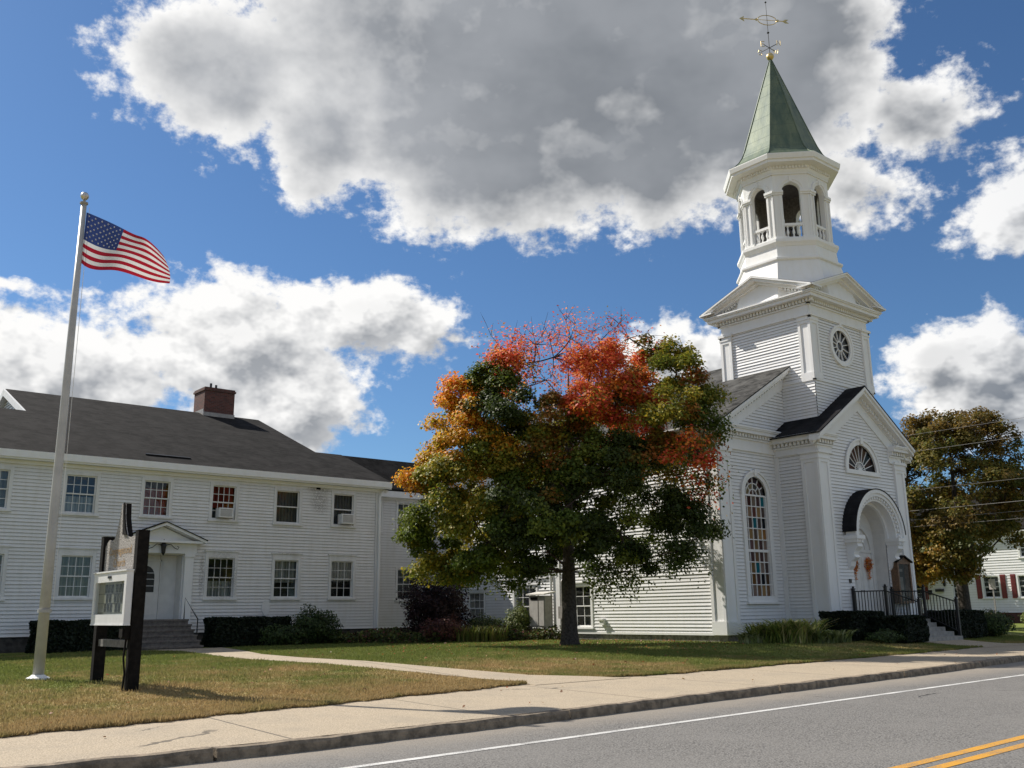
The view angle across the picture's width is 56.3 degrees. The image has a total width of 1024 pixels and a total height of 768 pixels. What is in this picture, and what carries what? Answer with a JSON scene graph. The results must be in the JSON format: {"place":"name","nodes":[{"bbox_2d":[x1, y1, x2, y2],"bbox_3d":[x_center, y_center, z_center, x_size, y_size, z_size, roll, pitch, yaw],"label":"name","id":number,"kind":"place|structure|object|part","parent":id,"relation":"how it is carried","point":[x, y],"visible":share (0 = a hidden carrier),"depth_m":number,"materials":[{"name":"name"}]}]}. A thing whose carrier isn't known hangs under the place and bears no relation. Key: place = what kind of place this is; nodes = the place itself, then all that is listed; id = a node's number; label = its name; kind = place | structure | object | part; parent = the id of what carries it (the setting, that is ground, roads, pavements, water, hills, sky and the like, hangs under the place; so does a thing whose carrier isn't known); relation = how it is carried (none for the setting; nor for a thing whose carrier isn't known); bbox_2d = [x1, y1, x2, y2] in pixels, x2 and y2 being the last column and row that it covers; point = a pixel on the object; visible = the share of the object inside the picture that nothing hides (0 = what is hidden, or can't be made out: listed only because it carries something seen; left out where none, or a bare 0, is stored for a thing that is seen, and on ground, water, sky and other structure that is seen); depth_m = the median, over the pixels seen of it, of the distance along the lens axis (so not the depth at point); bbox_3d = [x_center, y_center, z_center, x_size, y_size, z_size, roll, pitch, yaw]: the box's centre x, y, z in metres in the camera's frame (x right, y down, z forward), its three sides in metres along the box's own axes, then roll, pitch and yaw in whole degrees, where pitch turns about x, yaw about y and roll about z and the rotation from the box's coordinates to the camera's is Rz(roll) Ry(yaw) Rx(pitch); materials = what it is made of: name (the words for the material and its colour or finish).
{"place":"outdoors","nodes":[
{"label":"outdoors","id":0,"kind":"place"},
{"bbox_2d":[151,647,627,684],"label":"path","id":1,"kind":"structure","parent":0,"point":[501,676],"depth_m":20.35,"materials":[{"name":"concrete"}]},
{"bbox_2d":[228,709,561,745],"bbox_3d":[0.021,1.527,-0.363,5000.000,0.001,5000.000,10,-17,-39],"label":"ground","id":2,"kind":"structure","parent":0,"point":[388,728],"depth_m":12.81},
{"bbox_2d":[0,383,438,652],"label":"parish house","id":3,"kind":"structure","parent":2,"relation":"on","point":[281,542],"depth_m":36.63,"materials":[{"name":"paint"}]},
{"bbox_2d":[0,545,10,600],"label":"window","id":4,"kind":"structure","parent":3,"relation":"in","point":[4,549],"depth_m":31.24,"materials":[{"name":"paint"}]},
{"bbox_2d":[0,466,14,511],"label":"window","id":5,"kind":"structure","parent":3,"relation":"in","point":[6,472],"depth_m":31.80,"materials":[{"name":"paint"}]},
{"bbox_2d":[52,547,98,599],"bbox_3d":[-15.040,6.595,32.782,1.610,1.980,0.690,10,-17,-39],"label":"window","id":6,"kind":"structure","parent":3,"relation":"in","point":[74,580],"depth_m":32.73,"materials":[{"name":"paint"}]},
{"bbox_2d":[59,471,100,516],"bbox_3d":[-15.127,3.864,33.388,1.600,1.895,0.690,10,-17,-39],"label":"window","id":7,"kind":"structure","parent":3,"relation":"in","point":[80,497],"depth_m":33.41,"materials":[{"name":"paint"}]},
{"bbox_2d":[144,561,159,619],"bbox_3d":[-13.229,7.435,34.496,0.960,2.050,0.060,10,-17,-39],"label":"door","id":8,"kind":"structure","parent":3,"relation":"in","point":[153,570],"depth_m":34.64,"materials":[{"name":"white paint"}]},
{"bbox_2d":[138,477,173,518],"bbox_3d":[-13.109,4.211,35.047,1.530,1.855,0.690,10,-17,-39],"label":"window","id":9,"kind":"structure","parent":3,"relation":"in","point":[156,499],"depth_m":35.02,"materials":[{"name":"paint"}]},
{"bbox_2d":[202,550,239,599],"bbox_3d":[-11.081,7.298,36.032,1.630,2.050,0.690,10,-17,-39],"label":"window","id":10,"kind":"structure","parent":3,"relation":"in","point":[220,578],"depth_m":36.09,"materials":[{"name":"paint"}]},
{"bbox_2d":[207,482,239,522],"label":"window","id":11,"kind":"structure","parent":3,"relation":"in","point":[223,495],"depth_m":36.65,"materials":[{"name":"paint"}]},
{"bbox_2d":[215,507,232,517],"bbox_3d":[-10.914,4.899,36.327,0.560,0.370,0.395,10,-17,-39],"label":"air conditioner","id":12,"kind":"object","parent":3,"relation":"attached to","point":[220,512],"visible":1,"depth_m":36.18,"materials":[{"name":"white metal"}]},
{"bbox_2d":[269,552,302,599],"bbox_3d":[-9.036,7.679,37.706,1.610,2.030,0.690,10,-17,-39],"label":"window","id":13,"kind":"structure","parent":3,"relation":"in","point":[286,567],"depth_m":37.76,"materials":[{"name":"paint"}]},
{"bbox_2d":[272,487,302,525],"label":"window","id":14,"kind":"structure","parent":3,"relation":"in","point":[287,508],"depth_m":38.31,"materials":[{"name":"paint"}]},
{"bbox_2d":[327,554,357,599],"bbox_3d":[-7.121,8.021,39.276,1.610,2.040,0.690,10,-17,-39],"label":"window","id":15,"kind":"structure","parent":3,"relation":"in","point":[342,567],"depth_m":39.35,"materials":[{"name":"paint"}]},
{"bbox_2d":[330,491,356,527],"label":"window","id":16,"kind":"structure","parent":3,"relation":"in","point":[342,502],"depth_m":39.93,"materials":[{"name":"paint"}]},
{"bbox_2d":[337,514,353,524],"bbox_3d":[-6.878,5.602,39.642,0.580,0.410,0.395,10,-17,-39],"label":"air conditioner","id":17,"kind":"object","parent":3,"relation":"attached to","point":[347,519],"visible":1,"depth_m":39.49,"materials":[{"name":"white metal"}]},
{"bbox_2d":[381,501,384,532],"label":"window","id":18,"kind":"structure","parent":3,"relation":"in","point":[382,502],"depth_m":43.53,"materials":[{"name":"paint"}]},
{"bbox_2d":[395,501,416,533],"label":"window","id":19,"kind":"structure","parent":3,"relation":"in","point":[400,505],"depth_m":44.43,"materials":[{"name":"paint"}]},
{"bbox_2d":[394,567,418,601],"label":"window","id":20,"kind":"structure","parent":3,"relation":"in","point":[399,580],"depth_m":43.78,"materials":[{"name":"paint"}]},
{"bbox_2d":[910,490,1023,622],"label":"white house","id":21,"kind":"structure","parent":2,"relation":"on","point":[1003,565],"depth_m":59.45,"materials":[{"name":"paint"}]},
{"bbox_2d":[916,584,921,598],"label":"window","id":22,"kind":"structure","parent":21,"relation":"in","point":[918,587],"depth_m":63.37,"materials":[{"name":"white paint"}]},
{"bbox_2d":[951,580,956,599],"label":"window","id":23,"kind":"structure","parent":21,"relation":"in","point":[954,592],"depth_m":61.38,"materials":[{"name":"white paint"}]},
{"bbox_2d":[981,575,1002,598],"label":"window","id":24,"kind":"structure","parent":21,"relation":"in","point":[987,593],"depth_m":59.84,"materials":[{"name":"white paint"}]},
{"bbox_2d":[1015,574,1023,598],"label":"window","id":25,"kind":"structure","parent":21,"relation":"in","point":[1019,577],"depth_m":58.40,"materials":[{"name":"white paint"}]},
{"bbox_2d":[1017,537,1023,557],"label":"window","id":26,"kind":"structure","parent":21,"relation":"in","point":[1020,552],"depth_m":58.61,"materials":[{"name":"white paint"}]},
{"bbox_2d":[0,645,1023,766],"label":"sidewalk","id":27,"kind":"structure","parent":0,"point":[208,731],"depth_m":13.32,"materials":[{"name":"concrete"}]},
{"bbox_2d":[8,638,997,736],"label":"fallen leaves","id":28,"kind":"object","parent":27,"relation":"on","point":[574,652],"visible":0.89,"depth_m":28.15,"materials":[{"name":"orange plant"}]},
{"bbox_2d":[0,623,1023,736],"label":"lawn","id":29,"kind":"structure","parent":0,"point":[1019,627],"depth_m":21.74,"materials":[{"name":"plant"}]},
{"bbox_2d":[27,192,89,679],"bbox_3d":[-8.598,0.714,18.326,0.400,9.460,0.400,10,-17,-39],"label":"flagpole","id":30,"kind":"object","parent":29,"relation":"on","point":[44,610],"visible":0.98,"depth_m":18.03,"materials":[{"name":"metal"}]},
{"bbox_2d":[82,213,169,282],"bbox_3d":[-7.721,-2.773,19.171,1.721,1.441,0.308,2,-14,-10],"label":"flag","id":31,"kind":"object","parent":30,"relation":"attached to","point":[107,245],"visible":1,"depth_m":19.16,"materials":[{"name":"multicoloured fabric"}]},
{"bbox_2d":[24,619,128,653],"bbox_3d":[-13.976,8.175,31.083,3.070,1.080,1.393,10,-17,-39],"label":"clipped hedge","id":32,"kind":"object","parent":29,"relation":"on","point":[70,636],"visible":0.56,"depth_m":30.39,"materials":[{"name":"green plant"}]},
{"bbox_2d":[90,502,149,690],"bbox_3d":[-6.823,3.723,16.468,0.343,3.350,1.916,10,-17,-39],"label":"church sign","id":33,"kind":"object","parent":29,"relation":"on","point":[119,590],"visible":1,"depth_m":16.18,"materials":[{"name":"paint"}]},
{"bbox_2d":[201,616,291,647],"bbox_3d":[-9.538,8.938,34.600,3.010,1.110,1.406,10,-17,-39],"label":"clipped hedge","id":34,"kind":"object","parent":29,"relation":"on","point":[226,631],"visible":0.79,"depth_m":33.85,"materials":[{"name":"green plant"}]},
{"bbox_2d":[259,623,311,645],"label":"shrub","id":35,"kind":"object","parent":29,"relation":"on","point":[281,635],"visible":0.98,"depth_m":33.98,"materials":[{"name":"green plant"}]},
{"bbox_2d":[288,602,342,643],"bbox_3d":[-7.323,8.941,35.726,2.376,1.553,1.830,10,-17,-39],"label":"round shrub","id":36,"kind":"object","parent":29,"relation":"on","point":[318,624],"visible":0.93,"depth_m":35.34,"materials":[{"name":"green plant"}]},
{"bbox_2d":[395,574,474,633],"bbox_3d":[-2.998,8.646,37.964,2.965,3.068,3.175,-3,-14,10],"label":"purple shrub","id":37,"kind":"object","parent":29,"relation":"on","point":[436,601],"visible":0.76,"depth_m":37.12,"materials":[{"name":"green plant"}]},
{"bbox_2d":[314,624,560,643],"bbox_3d":[-2.862,9.672,37.003,9.017,0.667,4.506,6,-15,-25],"label":"flower bed","id":38,"kind":"object","parent":29,"relation":"on","point":[391,635],"visible":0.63,"depth_m":35.86,"materials":[{"name":"green plant"}]},
{"bbox_2d":[415,613,469,642],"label":"red shrub","id":39,"kind":"object","parent":29,"relation":"on","point":[446,624],"visible":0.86,"depth_m":35.05,"materials":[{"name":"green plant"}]},
{"bbox_2d":[452,625,508,641],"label":"iris clump","id":40,"kind":"object","parent":29,"relation":"on","point":[477,631],"visible":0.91,"depth_m":35.32,"materials":[{"name":"green plant"}]},
{"bbox_2d":[461,613,509,628],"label":"leafy shrub","id":41,"kind":"object","parent":29,"relation":"on","point":[488,621],"visible":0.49,"depth_m":38.53,"materials":[{"name":"green plant"}]},
{"bbox_2d":[503,601,535,631],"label":"bright shrub","id":42,"kind":"object","parent":29,"relation":"on","point":[515,619],"visible":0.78,"depth_m":37.88,"materials":[{"name":"green plant"}]},
{"bbox_2d":[526,591,555,638],"bbox_3d":[1.146,9.134,37.721,0.620,1.879,1.100,10,-17,-39],"label":"utility cabinet","id":43,"kind":"object","parent":29,"relation":"on","point":[540,611],"visible":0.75,"depth_m":37.52,"materials":[{"name":"grey metal"}]},
{"bbox_3d":[0.977,9.001,37.608,0.020,0.970,0.840,10,-17,-39],"label":"door","id":44,"kind":"part","parent":43,"relation":"part of","materials":[{"name":"paint"}]},
{"bbox_2d":[391,305,738,645],"bbox_3d":[1.527,2.936,31.534,11.313,11.177,8.351,-2,-13,4],"label":"maple tree","id":45,"kind":"object","parent":29,"relation":"on","point":[627,456],"visible":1,"depth_m":29.41,"materials":[{"name":"green plant"}]},
{"bbox_2d":[437,1,962,641],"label":"church","id":46,"kind":"structure","parent":29,"relation":"on","point":[819,455],"depth_m":36.20,"materials":[{"name":"white paint"}]},
{"bbox_2d":[466,589,485,623],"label":"window","id":47,"kind":"structure","parent":46,"relation":"in","point":[480,596],"depth_m":42.96,"materials":[{"name":"white paint"}]},
{"bbox_2d":[512,583,538,627],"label":"window","id":48,"kind":"structure","parent":46,"relation":"in","point":[514,599],"depth_m":40.59,"materials":[{"name":"white paint"}]},
{"bbox_2d":[558,579,561,623],"bbox_3d":[2.035,8.970,38.100,0.191,2.420,0.379,10,-17,-39],"label":"electric meter","id":49,"kind":"object","parent":46,"relation":"attached to","point":[559,612],"visible":0.31,"depth_m":38.11,"materials":[{"name":"grey paint"}]},
{"bbox_2d":[576,581,594,628],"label":"window","id":50,"kind":"structure","parent":46,"relation":"in","point":[584,604],"depth_m":38.02,"materials":[{"name":"white paint"}]},
{"bbox_2d":[740,469,780,603],"bbox_3d":[8.742,5.402,34.108,1.840,4.750,0.280,10,-17,-39],"label":"arched window","id":51,"kind":"structure","parent":46,"relation":"in","point":[756,512],"depth_m":34.17,"materials":[{"name":"glass"}]},
{"bbox_2d":[785,227,792,236],"bbox_3d":[11.473,-6.295,40.221,0.869,0.743,0.869,-2,-13,5],"label":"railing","id":52,"kind":"object","parent":46,"relation":"hanging from","point":[790,232],"visible":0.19,"depth_m":40.00,"materials":[{"name":"white wood"}]},
{"bbox_2d":[828,323,853,366],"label":"round window","id":53,"kind":"structure","parent":46,"relation":"in","point":[837,343],"depth_m":37.55,"materials":[{"name":"white paint"}]},
{"bbox_2d":[854,560,859,579],"bbox_3d":[12.621,6.753,35.186,0.531,0.895,0.192,10,-17,-39],"label":"wreath","id":54,"kind":"object","parent":46,"relation":"attached to","point":[856,568],"visible":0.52,"depth_m":35.18,"materials":[{"name":"orange plant"}]},
{"bbox_2d":[854,560,863,610],"bbox_3d":[12.606,7.391,35.125,0.849,2.390,0.120,10,-17,-39],"label":"door","id":55,"kind":"structure","parent":46,"relation":"in","point":[858,586],"depth_m":35.22,"materials":[{"name":"white paint"}]},
{"bbox_2d":[844,437,880,477],"bbox_3d":[13.176,2.728,36.148,2.440,1.440,0.220,10,-17,-39],"label":"fan window","id":56,"kind":"structure","parent":46,"relation":"in","point":[857,461],"depth_m":36.22,"materials":[{"name":"white paint"}]},
{"bbox_2d":[859,553,875,610],"bbox_3d":[13.266,7.510,35.666,0.849,2.390,0.120,10,-17,-39],"label":"door","id":57,"kind":"structure","parent":46,"relation":"in","point":[867,584],"depth_m":35.65,"materials":[{"name":"white paint"}]},
{"bbox_2d":[864,557,872,578],"bbox_3d":[13.334,6.880,35.776,0.505,0.909,0.202,10,-17,-39],"label":"wreath","id":58,"kind":"object","parent":46,"relation":"attached to","point":[867,561],"visible":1,"depth_m":35.77,"materials":[{"name":"orange plant"}]},
{"bbox_2d":[851,584,921,615],"bbox_3d":[12.902,7.905,32.939,0.120,2.010,2.500,10,-17,-39],"label":"iron railing","id":59,"kind":"object","parent":46,"relation":"on","point":[885,598],"visible":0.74,"depth_m":33.02,"materials":[{"name":"black metal"}]},
{"bbox_2d":[891,555,914,603],"bbox_3d":[14.751,7.371,36.138,1.160,1.780,0.340,10,-17,-39],"label":"notice board","id":60,"kind":"object","parent":46,"relation":"attached to","point":[901,574],"visible":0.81,"depth_m":36.25,"materials":[{"name":"brown wood"}]},
{"bbox_2d":[889,584,961,635],"bbox_3d":[14.924,8.272,34.596,0.120,2.010,2.500,10,-17,-39],"label":"iron railing","id":61,"kind":"object","parent":46,"relation":"on","point":[923,598],"visible":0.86,"depth_m":34.48,"materials":[{"name":"black metal"}]},
{"bbox_2d":[732,632,765,643],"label":"hosta clump","id":62,"kind":"object","parent":29,"relation":"on","point":[745,637],"visible":0.84,"depth_m":30.25,"materials":[{"name":"green plant"}]},
{"bbox_2d":[733,622,798,642],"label":"daylily clump","id":63,"kind":"object","parent":29,"relation":"on","point":[757,629],"visible":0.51,"depth_m":30.48,"materials":[{"name":"green plant"}]},
{"bbox_2d":[750,617,844,643],"bbox_3d":[9.022,7.852,30.546,3.663,0.789,3.533,-6,-14,19],"label":"daylily clump","id":64,"kind":"object","parent":29,"relation":"on","point":[794,632],"visible":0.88,"depth_m":30.00,"materials":[{"name":"green plant"}]},
{"bbox_2d":[809,629,856,642],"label":"hosta clump","id":65,"kind":"object","parent":29,"relation":"on","point":[832,636],"visible":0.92,"depth_m":30.02,"materials":[{"name":"green plant"}]},
{"bbox_2d":[818,610,884,641],"bbox_3d":[11.466,8.102,32.122,2.448,1.036,1.254,10,-17,-39],"label":"clipped hedge","id":66,"kind":"object","parent":29,"relation":"on","point":[859,621],"visible":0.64,"depth_m":31.44,"materials":[{"name":"green plant"}]},
{"bbox_2d":[861,628,907,643],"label":"shrub","id":67,"kind":"object","parent":29,"relation":"on","point":[888,636],"visible":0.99,"depth_m":30.39,"materials":[{"name":"green plant"}]},
{"bbox_2d":[870,614,929,642],"bbox_3d":[12.841,8.095,31.677,1.608,0.908,1.350,10,-17,-39],"label":"clipped hedge","id":68,"kind":"object","parent":29,"relation":"on","point":[914,628],"visible":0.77,"depth_m":31.25,"materials":[{"name":"green plant"}]},
{"bbox_2d":[927,609,987,637],"bbox_3d":[16.424,8.827,35.290,2.247,1.056,1.357,10,-17,-39],"label":"clipped hedge","id":69,"kind":"object","parent":29,"relation":"on","point":[973,623],"visible":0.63,"depth_m":34.78,"materials":[{"name":"green plant"}]},
{"bbox_2d":[899,406,1023,609],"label":"street tree","id":70,"kind":"object","parent":29,"relation":"on","point":[950,548],"visible":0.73,"depth_m":44.45,"materials":[{"name":"green plant"}]},
{"bbox_2d":[988,579,996,612],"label":"street sign","id":71,"kind":"object","parent":29,"relation":"on","point":[992,585],"visible":0.82,"depth_m":47.92,"materials":[{"name":"grey metal"}]},
{"bbox_2d":[980,607,1015,635],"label":"corner shrub","id":72,"kind":"object","parent":29,"relation":"on","point":[998,624],"visible":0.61,"depth_m":36.17,"materials":[{"name":"green plant"}]},
{"bbox_2d":[0,0,1023,493],"label":"sky","id":73,"kind":"structure","parent":0,"point":[334,196],"materials":[{"name":"blue"}]},
{"bbox_2d":[160,661,1023,767],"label":"road","id":74,"kind":"structure","parent":0,"point":[889,730],"depth_m":11.15,"materials":[{"name":"grey asphalt"}]},
{"bbox_2d":[0,655,1023,767],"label":"kerb","id":75,"kind":"structure","parent":74,"relation":"on","point":[199,755],"depth_m":11.81,"materials":[{"name":"concrete"}]},
{"bbox_2d":[343,674,1023,767],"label":"edge line","id":76,"kind":"object","parent":74,"relation":"on","point":[386,762],"visible":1,"depth_m":11.89,"materials":[{"name":"white paint"}]},
{"bbox_2d":[890,735,1023,767],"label":"line","id":77,"kind":"object","parent":74,"relation":"on","point":[943,756],"visible":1,"depth_m":9.62,"materials":[{"name":"yellow paint"}]},
{"bbox_2d":[928,743,1023,767],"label":"line","id":78,"kind":"object","parent":74,"relation":"on","point":[976,757],"visible":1,"depth_m":9.40,"materials":[{"name":"yellow paint"}]},
{"bbox_2d":[908,478,1020,490],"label":"overhead wire","id":79,"kind":"object","parent":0,"point":[965,484],"visible":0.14,"depth_m":42.11,"materials":[{"name":"grey paint"}]},
{"bbox_2d":[907,417,1023,435],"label":"overhead wire","id":80,"kind":"object","parent":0,"point":[965,426],"visible":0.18,"depth_m":42.13,"materials":[{"name":"grey paint"}]},
{"bbox_2d":[915,436,1021,451],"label":"overhead wire","id":81,"kind":"object","parent":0,"point":[971,443],"visible":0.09,"depth_m":41.96,"materials":[{"name":"grey paint"}]},
{"bbox_2d":[914,500,1023,510],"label":"overhead wire","id":82,"kind":"object","parent":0,"point":[969,505],"visible":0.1,"depth_m":41.94,"materials":[{"name":"grey paint"}]},
{"bbox_2d":[928,640,1023,647],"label":"path","id":83,"kind":"structure","parent":0,"point":[974,643],"depth_m":31.84,"materials":[{"name":"concrete"}]}
]}

